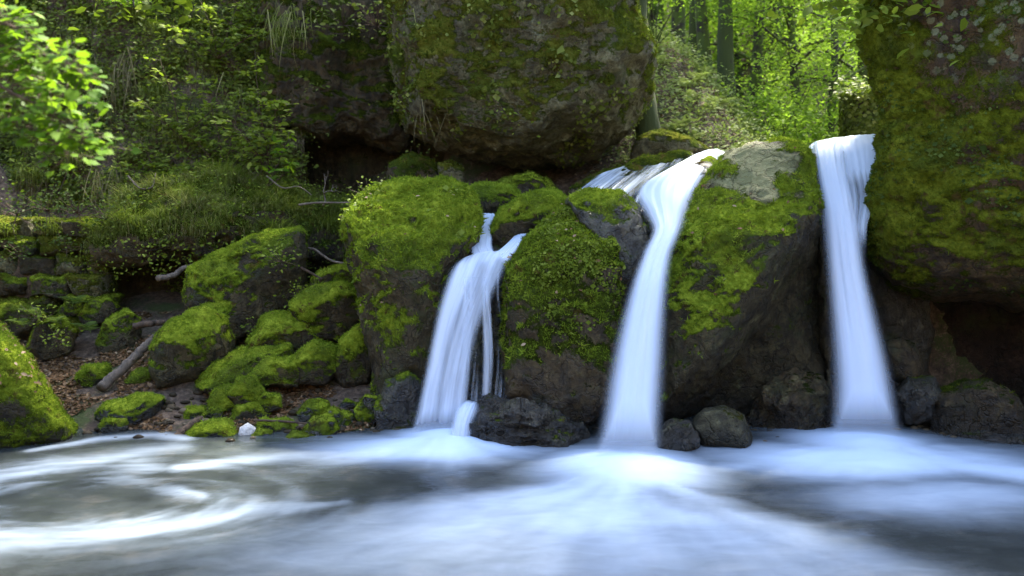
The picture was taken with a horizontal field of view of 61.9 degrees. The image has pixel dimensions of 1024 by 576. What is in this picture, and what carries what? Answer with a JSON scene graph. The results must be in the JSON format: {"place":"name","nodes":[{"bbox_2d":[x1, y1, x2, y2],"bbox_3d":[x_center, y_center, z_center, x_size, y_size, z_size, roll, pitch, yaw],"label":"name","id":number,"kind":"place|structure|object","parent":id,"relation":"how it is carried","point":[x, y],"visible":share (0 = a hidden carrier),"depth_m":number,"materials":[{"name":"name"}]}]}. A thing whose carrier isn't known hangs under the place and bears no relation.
{"place":"outdoors","nodes":[
{"label":"outdoors","id":0,"kind":"place"},
{"bbox_2d":[0,0,140,177],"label":"leafy branch","id":1,"kind":"object","parent":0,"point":[13,24],"visible":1,"depth_m":4.90,"materials":[{"name":"green plant"}]},
{"bbox_2d":[0,0,310,216],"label":"hillside","id":2,"kind":"structure","parent":0,"point":[109,162],"depth_m":14.28,"materials":[{"name":"plant"}]},
{"bbox_2d":[7,161,47,188],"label":"grass tuft","id":3,"kind":"object","parent":2,"relation":"on","point":[28,174],"visible":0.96,"depth_m":13.15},
{"bbox_2d":[94,47,141,121],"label":"hanging grass","id":4,"kind":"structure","parent":2,"relation":"hanging from","point":[127,75],"depth_m":14.17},
{"bbox_2d":[135,78,172,101],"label":"grass tuft","id":5,"kind":"object","parent":2,"relation":"on","point":[157,89],"visible":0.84,"depth_m":13.98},
{"bbox_2d":[0,0,308,287],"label":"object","id":6,"kind":"structure","parent":2,"relation":"on","point":[190,62],"depth_m":14.24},
{"bbox_2d":[0,0,328,294],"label":"undergrowth","id":7,"kind":"object","parent":2,"relation":"on","point":[140,74],"visible":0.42,"depth_m":14.15,"materials":[{"name":"green plant"}]},
{"bbox_2d":[128,56,225,138],"bbox_3d":[-5.190,-2.992,13.356,1.628,1.276,0.880,0,4,0],"label":"shrub","id":8,"kind":"object","parent":2,"relation":"on","point":[188,111],"visible":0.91,"depth_m":13.31,"materials":[{"name":"green plant"}]},
{"bbox_2d":[159,2,267,58],"bbox_3d":[-4.853,-4.350,14.042,1.758,1.071,0.745,0,4,0],"label":"shrub","id":9,"kind":"object","parent":2,"relation":"on","point":[215,40],"visible":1,"depth_m":14.01,"materials":[{"name":"green plant"}]},
{"bbox_2d":[190,0,263,39],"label":"shrub","id":10,"kind":"object","parent":2,"relation":"on","point":[239,15],"visible":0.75,"depth_m":14.44,"materials":[{"name":"green plant"}]},
{"bbox_2d":[0,0,982,432],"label":"ground","id":11,"kind":"structure","parent":0,"point":[948,364],"depth_m":11.97,"materials":[{"name":"soil"}]},
{"bbox_2d":[0,298,43,338],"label":"boulder","id":12,"kind":"object","parent":11,"relation":"on","point":[8,310],"visible":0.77,"depth_m":10.89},
{"bbox_2d":[0,322,79,448],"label":"boulder","id":13,"kind":"object","parent":11,"relation":"on","point":[29,415],"visible":0.84,"depth_m":8.45,"materials":[{"name":"plant"}]},
{"bbox_2d":[24,313,79,361],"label":"boulder","id":14,"kind":"object","parent":11,"relation":"on","point":[35,345],"visible":0.76,"depth_m":10.63,"materials":[{"name":"stone"}]},
{"bbox_2d":[0,213,124,325],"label":"stone wall","id":15,"kind":"structure","parent":11,"relation":"on","point":[30,279],"depth_m":11.51,"materials":[{"name":"stone"}]},
{"bbox_2d":[0,169,64,241],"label":"leafy plant","id":16,"kind":"object","parent":15,"relation":"on","point":[12,213],"visible":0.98,"depth_m":11.33,"materials":[{"name":"green plant"}]},
{"bbox_2d":[17,172,73,227],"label":"leafy plant","id":17,"kind":"object","parent":15,"relation":"on","point":[46,208],"visible":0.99,"depth_m":11.32,"materials":[{"name":"green plant"}]},
{"bbox_2d":[36,176,105,229],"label":"leafy plant","id":18,"kind":"object","parent":15,"relation":"on","point":[74,210],"visible":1,"depth_m":11.32,"materials":[{"name":"green plant"}]},
{"bbox_2d":[74,361,113,387],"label":"mossy stone","id":19,"kind":"object","parent":11,"relation":"on","point":[89,374],"visible":0.81,"depth_m":10.02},
{"bbox_2d":[76,293,120,324],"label":"stone","id":20,"kind":"object","parent":11,"relation":"on","point":[100,309],"visible":0.89,"depth_m":11.23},
{"bbox_2d":[95,307,142,353],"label":"boulder","id":21,"kind":"object","parent":11,"relation":"on","point":[117,332],"visible":0.89,"depth_m":10.76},
{"bbox_2d":[96,334,153,391],"bbox_3d":[-4.553,0.879,10.121,0.138,0.620,0.763,3,5,37],"label":"fallen log","id":22,"kind":"object","parent":11,"relation":"on","point":[110,379],"visible":0.86,"depth_m":10.04,"materials":[{"name":"grey wood"}]},
{"bbox_2d":[94,391,165,425],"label":"boulder","id":23,"kind":"object","parent":11,"relation":"on","point":[136,408],"visible":0.79,"depth_m":9.26,"materials":[{"name":"plant"}]},
{"bbox_2d":[124,365,150,384],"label":"mossy stone","id":24,"kind":"object","parent":11,"relation":"on","point":[140,375],"visible":0.72,"depth_m":10.04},
{"bbox_2d":[64,0,217,43],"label":"tree","id":25,"kind":"object","parent":11,"relation":"on","point":[187,5],"visible":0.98,"depth_m":10.82,"materials":[{"name":"green plant"}]},
{"bbox_2d":[147,303,235,388],"bbox_3d":[-3.824,0.675,10.204,1.021,0.988,0.834,-2,5,-21],"label":"boulder","id":26,"kind":"object","parent":11,"relation":"on","point":[190,344],"visible":0.91,"depth_m":9.91,"materials":[{"name":"plant"}]},
{"bbox_2d":[19,310,375,432],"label":"leaf litter","id":27,"kind":"object","parent":11,"relation":"on","point":[63,374],"visible":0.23,"depth_m":9.94,"materials":[{"name":"brown plant"}]},
{"bbox_2d":[185,416,237,436],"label":"stone","id":28,"kind":"object","parent":11,"relation":"on","point":[217,427],"visible":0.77,"depth_m":8.92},
{"bbox_2d":[116,260,309,297],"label":"bank","id":29,"kind":"structure","parent":11,"relation":"on","point":[134,285],"depth_m":12.45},
{"bbox_2d":[73,158,355,279],"bbox_3d":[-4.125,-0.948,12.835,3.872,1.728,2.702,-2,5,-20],"label":"grass bank","id":30,"kind":"structure","parent":11,"relation":"on","point":[130,253],"depth_m":11.64,"materials":[{"name":"plant"}]},
{"bbox_2d":[82,165,133,213],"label":"hanging grass","id":31,"kind":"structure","parent":30,"relation":"hanging from","point":[101,189],"depth_m":12.94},
{"bbox_2d":[109,139,210,180],"bbox_3d":[-5.404,-1.870,13.171,1.628,0.876,0.783,0,4,0],"label":"shrub","id":32,"kind":"object","parent":30,"relation":"on","point":[174,168],"visible":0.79,"depth_m":13.08,"materials":[{"name":"green plant"}]},
{"bbox_2d":[52,149,358,293],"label":"undergrowth","id":33,"kind":"object","parent":30,"relation":"on","point":[201,245],"visible":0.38,"depth_m":11.74,"materials":[{"name":"green plant"}]},
{"bbox_2d":[176,77,270,166],"bbox_3d":[-4.388,-2.496,13.057,1.517,1.546,0.838,0,4,0],"label":"shrub","id":34,"kind":"object","parent":30,"relation":"on","point":[198,140],"visible":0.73,"depth_m":13.01,"materials":[{"name":"green plant"}]},
{"bbox_2d":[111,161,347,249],"bbox_3d":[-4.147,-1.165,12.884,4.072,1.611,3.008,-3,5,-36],"label":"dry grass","id":35,"kind":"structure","parent":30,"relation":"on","point":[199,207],"depth_m":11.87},
{"bbox_2d":[209,54,298,183],"bbox_3d":[-3.633,-2.488,12.434,1.238,1.913,0.854,1,4,11],"label":"sapling","id":36,"kind":"object","parent":30,"relation":"on","point":[251,136],"visible":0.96,"depth_m":12.36,"materials":[{"name":"plant"}]},
{"bbox_2d":[262,133,299,185],"bbox_3d":[-3.279,-1.844,12.151,0.495,0.796,0.719,-2,5,-26],"label":"sapling","id":37,"kind":"object","parent":30,"relation":"on","point":[287,166],"visible":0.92,"depth_m":12.11,"materials":[{"name":"green plant"}]},
{"bbox_2d":[206,382,234,412],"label":"mossy stone","id":38,"kind":"object","parent":11,"relation":"on","point":[218,397],"visible":0.65,"depth_m":9.41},
{"bbox_2d":[193,341,293,393],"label":"boulder","id":39,"kind":"object","parent":11,"relation":"on","point":[243,360],"visible":0.69,"depth_m":9.87,"materials":[{"name":"plant"}]},
{"bbox_2d":[181,225,308,338],"bbox_3d":[-3.487,-0.099,11.188,1.623,1.480,1.285,-1,5,-18],"label":"boulder","id":40,"kind":"object","parent":11,"relation":"on","point":[237,283],"visible":0.83,"depth_m":10.74,"materials":[{"name":"plant"}]},
{"bbox_2d":[229,401,272,419],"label":"mossy stone","id":41,"kind":"object","parent":11,"relation":"on","point":[250,410],"visible":0.52,"depth_m":9.39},
{"bbox_2d":[226,373,265,404],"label":"mossy stone","id":42,"kind":"object","parent":41,"relation":"on","point":[247,388],"visible":0.96,"depth_m":9.40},
{"bbox_2d":[256,390,282,412],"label":"mossy stone","id":43,"kind":"object","parent":41,"relation":"on","point":[269,402],"visible":0.92,"depth_m":9.43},
{"bbox_2d":[250,354,299,387],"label":"boulder","id":44,"kind":"object","parent":11,"relation":"on","point":[276,370],"visible":0.69,"depth_m":9.70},
{"bbox_2d":[256,414,298,431],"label":"stone","id":45,"kind":"object","parent":11,"relation":"on","point":[276,426],"visible":0.67,"depth_m":9.10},
{"bbox_2d":[245,309,336,352],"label":"boulder","id":46,"kind":"object","parent":11,"relation":"on","point":[274,327],"visible":0.56,"depth_m":10.30,"materials":[{"name":"plant"}]},
{"bbox_2d":[291,338,337,385],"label":"boulder","id":47,"kind":"object","parent":11,"relation":"on","point":[314,360],"visible":0.92,"depth_m":9.77,"materials":[{"name":"plant"}]},
{"bbox_2d":[301,412,339,435],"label":"stone","id":48,"kind":"object","parent":11,"relation":"on","point":[316,425],"visible":0.73,"depth_m":8.94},
{"bbox_2d":[287,279,359,342],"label":"boulder","id":49,"kind":"object","parent":11,"relation":"on","point":[326,311],"visible":0.75,"depth_m":10.42,"materials":[{"name":"plant"}]},
{"bbox_2d":[308,263,354,286],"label":"boulder","id":50,"kind":"object","parent":49,"relation":"on","point":[336,271],"visible":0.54,"depth_m":11.00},
{"bbox_2d":[254,0,417,154],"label":"cliff","id":51,"kind":"structure","parent":11,"relation":"on","point":[343,112],"depth_m":14.14,"materials":[{"name":"stone"}]},
{"bbox_2d":[263,1,312,66],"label":"hanging grass","id":52,"kind":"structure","parent":51,"relation":"hanging from","point":[289,18],"depth_m":13.65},
{"bbox_2d":[278,0,353,50],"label":"leafy plant","id":53,"kind":"object","parent":51,"relation":"attached to","point":[309,26],"visible":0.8,"depth_m":13.70,"materials":[{"name":"green plant"}]},
{"bbox_2d":[299,0,385,50],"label":"leafy plant","id":54,"kind":"object","parent":51,"relation":"attached to","point":[324,22],"visible":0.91,"depth_m":13.76,"materials":[{"name":"green plant"}]},
{"bbox_2d":[317,0,388,44],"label":"leafy plant","id":55,"kind":"object","parent":51,"relation":"attached to","point":[374,21],"visible":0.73,"depth_m":13.20,"materials":[{"name":"green plant"}]},
{"bbox_2d":[334,319,371,387],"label":"boulder","id":56,"kind":"object","parent":11,"relation":"on","point":[353,365],"visible":0.66,"depth_m":9.86,"materials":[{"name":"plant"}]},
{"bbox_2d":[301,139,444,198],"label":"bank","id":57,"kind":"structure","parent":11,"relation":"on","point":[351,165],"depth_m":15.65,"materials":[{"name":"soil"}]},
{"bbox_2d":[372,371,421,429],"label":"boulder","id":58,"kind":"object","parent":11,"relation":"on","point":[397,403],"visible":0.91,"depth_m":9.13,"materials":[{"name":"stone"}]},
{"bbox_2d":[385,151,437,180],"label":"boulder","id":59,"kind":"object","parent":11,"relation":"on","point":[411,163],"visible":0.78,"depth_m":12.37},
{"bbox_2d":[436,160,465,182],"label":"boulder","id":60,"kind":"object","parent":59,"relation":"on","point":[455,169],"visible":0.61,"depth_m":12.29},
{"bbox_2d":[338,173,486,421],"bbox_3d":[-1.162,0.128,10.302,1.800,3.049,2.499,0,4,0],"label":"boulder","id":61,"kind":"object","parent":11,"relation":"on","point":[428,252],"visible":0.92,"depth_m":9.35,"materials":[{"name":"green stone"}]},
{"bbox_2d":[430,245,505,421],"bbox_3d":[-0.414,0.597,10.054,1.280,2.264,1.442,0,4,0],"label":"boulder","id":62,"kind":"object","parent":11,"relation":"on","point":[487,318],"visible":0.12,"depth_m":9.51,"materials":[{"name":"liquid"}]},
{"bbox_2d":[488,187,567,247],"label":"boulder","id":63,"kind":"object","parent":62,"relation":"on","point":[524,213],"visible":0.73,"depth_m":9.86,"materials":[{"name":"plant"}]},
{"bbox_2d":[471,180,520,213],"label":"boulder","id":64,"kind":"object","parent":11,"relation":"on","point":[493,196],"visible":0.47,"depth_m":10.55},
{"bbox_2d":[78,382,956,441],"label":"pebbles","id":65,"kind":"object","parent":11,"relation":"on","point":[170,406],"visible":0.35,"depth_m":9.21,"materials":[{"name":"stone"}]},
{"bbox_2d":[382,0,659,170],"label":"boulder","id":66,"kind":"object","parent":11,"relation":"on","point":[588,97],"visible":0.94,"depth_m":11.56,"materials":[{"name":"green stone"}]},
{"bbox_2d":[496,170,557,193],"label":"boulder","id":67,"kind":"object","parent":11,"relation":"on","point":[528,180],"visible":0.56,"depth_m":11.32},
{"bbox_2d":[496,202,626,423],"bbox_3d":[0.548,0.211,9.661,1.506,2.452,2.056,0,4,0],"label":"boulder","id":68,"kind":"object","parent":11,"relation":"on","point":[563,359],"visible":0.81,"depth_m":8.81,"materials":[{"name":"green stone"}]},
{"bbox_2d":[565,185,650,299],"bbox_3d":[1.087,-0.486,9.676,1.008,1.382,1.344,0,4,0],"label":"boulder","id":69,"kind":"object","parent":68,"relation":"on","point":[607,212],"visible":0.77,"depth_m":9.19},
{"bbox_2d":[566,148,693,206],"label":"boulder","id":70,"kind":"object","parent":11,"relation":"on","point":[642,169],"visible":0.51,"depth_m":11.06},
{"bbox_2d":[635,0,660,138],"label":"tree","id":71,"kind":"object","parent":11,"relation":"on","point":[649,121],"visible":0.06,"depth_m":13.27,"materials":[{"name":"grey plant"}]},
{"bbox_2d":[574,40,759,182],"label":"leaf litter","id":72,"kind":"object","parent":11,"relation":"on","point":[662,115],"visible":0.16,"depth_m":15.64,"materials":[{"name":"green plant"}]},
{"bbox_2d":[629,128,710,159],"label":"boulder","id":73,"kind":"object","parent":11,"relation":"on","point":[657,141],"visible":0.63,"depth_m":12.62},
{"bbox_2d":[640,155,715,246],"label":"boulder","id":74,"kind":"object","parent":11,"relation":"on","point":[707,161],"visible":0.05,"depth_m":10.21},
{"bbox_2d":[647,0,709,43],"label":"bush","id":75,"kind":"object","parent":11,"relation":"on","point":[649,16],"visible":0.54,"depth_m":17.16,"materials":[{"name":"green plant"}]},
{"bbox_2d":[671,0,686,56],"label":"tree","id":76,"kind":"object","parent":11,"relation":"on","point":[675,17],"visible":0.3,"depth_m":24.31,"materials":[{"name":"green plant"}]},
{"bbox_2d":[687,0,697,62],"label":"tree","id":77,"kind":"object","parent":11,"relation":"on","point":[692,27],"visible":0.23,"depth_m":21.44,"materials":[{"name":"green plant"}]},
{"bbox_2d":[694,0,715,90],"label":"tree","id":78,"kind":"object","parent":11,"relation":"on","point":[704,41],"visible":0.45,"depth_m":20.00,"materials":[{"name":"green plant"}]},
{"bbox_2d":[592,11,834,170],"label":"undergrowth","id":79,"kind":"object","parent":11,"relation":"on","point":[686,52],"visible":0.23,"depth_m":15.71,"materials":[{"name":"plant"}]},
{"bbox_2d":[667,0,764,125],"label":"tree","id":80,"kind":"object","parent":11,"relation":"on","point":[758,48],"visible":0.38,"depth_m":21.50,"materials":[{"name":"green plant"}]},
{"bbox_2d":[659,0,786,98],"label":"tree","id":81,"kind":"object","parent":11,"relation":"on","point":[740,74],"visible":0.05,"depth_m":32.18,"materials":[{"name":"green plant"}]},
{"bbox_2d":[716,0,736,100],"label":"tree","id":82,"kind":"object","parent":11,"relation":"on","point":[725,53],"visible":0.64,"depth_m":19.02,"materials":[{"name":"green plant"}]},
{"bbox_2d":[647,0,840,95],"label":"tree","id":83,"kind":"object","parent":11,"relation":"on","point":[715,39],"visible":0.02,"depth_m":31.57,"materials":[{"name":"green plant"}]},
{"bbox_2d":[656,135,833,421],"bbox_3d":[2.737,0.019,9.900,1.943,3.690,3.078,1,5,19],"label":"boulder","id":84,"kind":"object","parent":11,"relation":"on","point":[749,330],"visible":0.91,"depth_m":9.08,"materials":[{"name":"dark brown rock"},{"name":"moss"}]},
{"bbox_2d":[647,0,857,136],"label":"tree","id":85,"kind":"object","parent":11,"relation":"on","point":[714,45],"visible":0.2,"depth_m":25.30,"materials":[{"name":"green plant"}]},
{"bbox_2d":[648,0,858,136],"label":"tree","id":86,"kind":"object","parent":11,"relation":"on","point":[792,41],"visible":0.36,"depth_m":20.80,"materials":[{"name":"green plant"}]},
{"bbox_2d":[706,43,849,144],"bbox_3d":[5.413,-3.720,17.266,3.020,2.145,1.878,1,4,11],"label":"bush","id":87,"kind":"object","parent":11,"relation":"on","point":[769,98],"visible":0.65,"depth_m":16.97,"materials":[{"name":"green plant"}]},
{"bbox_2d":[699,0,865,140],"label":"tree","id":88,"kind":"object","parent":11,"relation":"on","point":[835,33],"visible":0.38,"depth_m":17.30,"materials":[{"name":"green plant"}]},
{"bbox_2d":[713,0,867,113],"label":"tree","id":89,"kind":"object","parent":11,"relation":"on","point":[861,73],"visible":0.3,"depth_m":20.24,"materials":[{"name":"green plant"}]},
{"bbox_2d":[729,63,857,144],"bbox_3d":[6.838,-3.669,18.220,4.539,2.967,2.515,0,4,0],"label":"bush","id":90,"kind":"object","parent":11,"relation":"on","point":[788,86],"visible":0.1,"depth_m":18.13,"materials":[{"name":"green plant"}]},
{"bbox_2d":[746,65,865,145],"bbox_3d":[5.500,-2.872,15.934,2.629,2.422,2.204,-2,5,-22],"label":"bush","id":91,"kind":"object","parent":11,"relation":"on","point":[809,139],"visible":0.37,"depth_m":15.78,"materials":[{"name":"green plant"}]},
{"bbox_2d":[796,58,869,126],"bbox_3d":[7.084,-3.469,17.036,2.493,2.797,1.619,-1,4,-10],"label":"bush","id":92,"kind":"object","parent":11,"relation":"on","point":[820,88],"visible":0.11,"depth_m":17.02,"materials":[{"name":"green plant"}]},
{"bbox_2d":[805,72,879,136],"bbox_3d":[5.894,-2.583,14.483,1.399,2.102,1.601,-1,4,-9],"label":"ivy stump","id":93,"kind":"object","parent":11,"relation":"on","point":[858,109],"visible":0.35,"depth_m":14.16,"materials":[{"name":"green plant"}]},
{"bbox_2d":[813,153,934,405],"bbox_3d":[4.479,0.241,10.921,1.871,4.014,1.286,2,5,21],"label":"boulder","id":94,"kind":"object","parent":11,"relation":"on","point":[894,314],"visible":0.07,"depth_m":10.34,"materials":[{"name":"stone"}]},
{"bbox_2d":[853,0,1023,312],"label":"cliff","id":95,"kind":"structure","parent":11,"relation":"on","point":[943,199],"depth_m":8.76,"materials":[{"name":"plant"}]},
{"bbox_2d":[767,0,967,65],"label":"tree","id":96,"kind":"object","parent":95,"relation":"on","point":[866,16],"visible":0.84,"depth_m":8.92,"materials":[{"name":"green plant"}]},
{"bbox_2d":[933,300,1023,405],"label":"cliff","id":97,"kind":"structure","parent":11,"relation":"on","point":[988,340],"depth_m":10.50,"materials":[{"name":"stone"}]},
{"bbox_2d":[0,403,1023,575],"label":"water","id":98,"kind":"structure","parent":0,"point":[874,493],"depth_m":6.67,"materials":[{"name":"liquid"}]},
{"bbox_2d":[97,414,127,432],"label":"stone","id":99,"kind":"object","parent":98,"relation":"in","point":[108,424],"visible":0.88,"depth_m":9.04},
{"bbox_2d":[296,398,330,421],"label":"stone","id":100,"kind":"object","parent":98,"relation":"in","point":[307,409],"visible":0.68,"depth_m":9.31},
{"bbox_2d":[319,405,354,427],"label":"stone","id":101,"kind":"object","parent":98,"relation":"in","point":[344,418],"visible":0.54,"depth_m":9.14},
{"bbox_2d":[353,393,376,425],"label":"stone","id":102,"kind":"object","parent":98,"relation":"in","point":[363,410],"visible":0.68,"depth_m":9.25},
{"bbox_2d":[420,213,525,436],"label":"waterfall","id":103,"kind":"structure","parent":98,"relation":"on","point":[463,280],"depth_m":8.97,"materials":[{"name":"liquid"}]},
{"bbox_2d":[468,393,589,447],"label":"boulder","id":104,"kind":"object","parent":98,"relation":"in","point":[519,421],"visible":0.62,"depth_m":8.48,"materials":[{"name":"stone"}]},
{"bbox_2d":[590,149,723,430],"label":"waterfall","id":105,"kind":"structure","parent":98,"relation":"on","point":[665,194],"depth_m":8.43,"materials":[{"name":"liquid"}]},
{"bbox_2d":[656,418,699,450],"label":"boulder","id":106,"kind":"object","parent":98,"relation":"in","point":[678,434],"visible":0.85,"depth_m":8.30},
{"bbox_2d":[692,405,752,447],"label":"boulder","id":107,"kind":"object","parent":98,"relation":"in","point":[721,426],"visible":0.81,"depth_m":8.40,"materials":[{"name":"stone"}]},
{"bbox_2d":[745,367,833,429],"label":"boulder","id":108,"kind":"object","parent":98,"relation":"in","point":[794,398],"visible":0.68,"depth_m":9.17,"materials":[{"name":"stone"}]},
{"bbox_2d":[809,134,887,410],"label":"waterfall","id":109,"kind":"structure","parent":98,"relation":"on","point":[843,162],"depth_m":9.01,"materials":[{"name":"liquid"}]},
{"bbox_2d":[895,375,941,425],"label":"boulder","id":110,"kind":"object","parent":98,"relation":"in","point":[918,398],"visible":0.94,"depth_m":9.10,"materials":[{"name":"stone"}]},
{"bbox_2d":[886,337,923,383],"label":"boulder","id":111,"kind":"object","parent":110,"relation":"on","point":[905,359],"visible":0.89,"depth_m":9.42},
{"bbox_2d":[930,377,1023,434],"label":"boulder","id":112,"kind":"object","parent":98,"relation":"in","point":[964,404],"visible":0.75,"depth_m":8.83,"materials":[{"name":"stone"}]},
{"bbox_2d":[956,430,1023,444],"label":"boulder","id":113,"kind":"object","parent":98,"relation":"in","point":[986,436],"visible":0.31,"depth_m":8.66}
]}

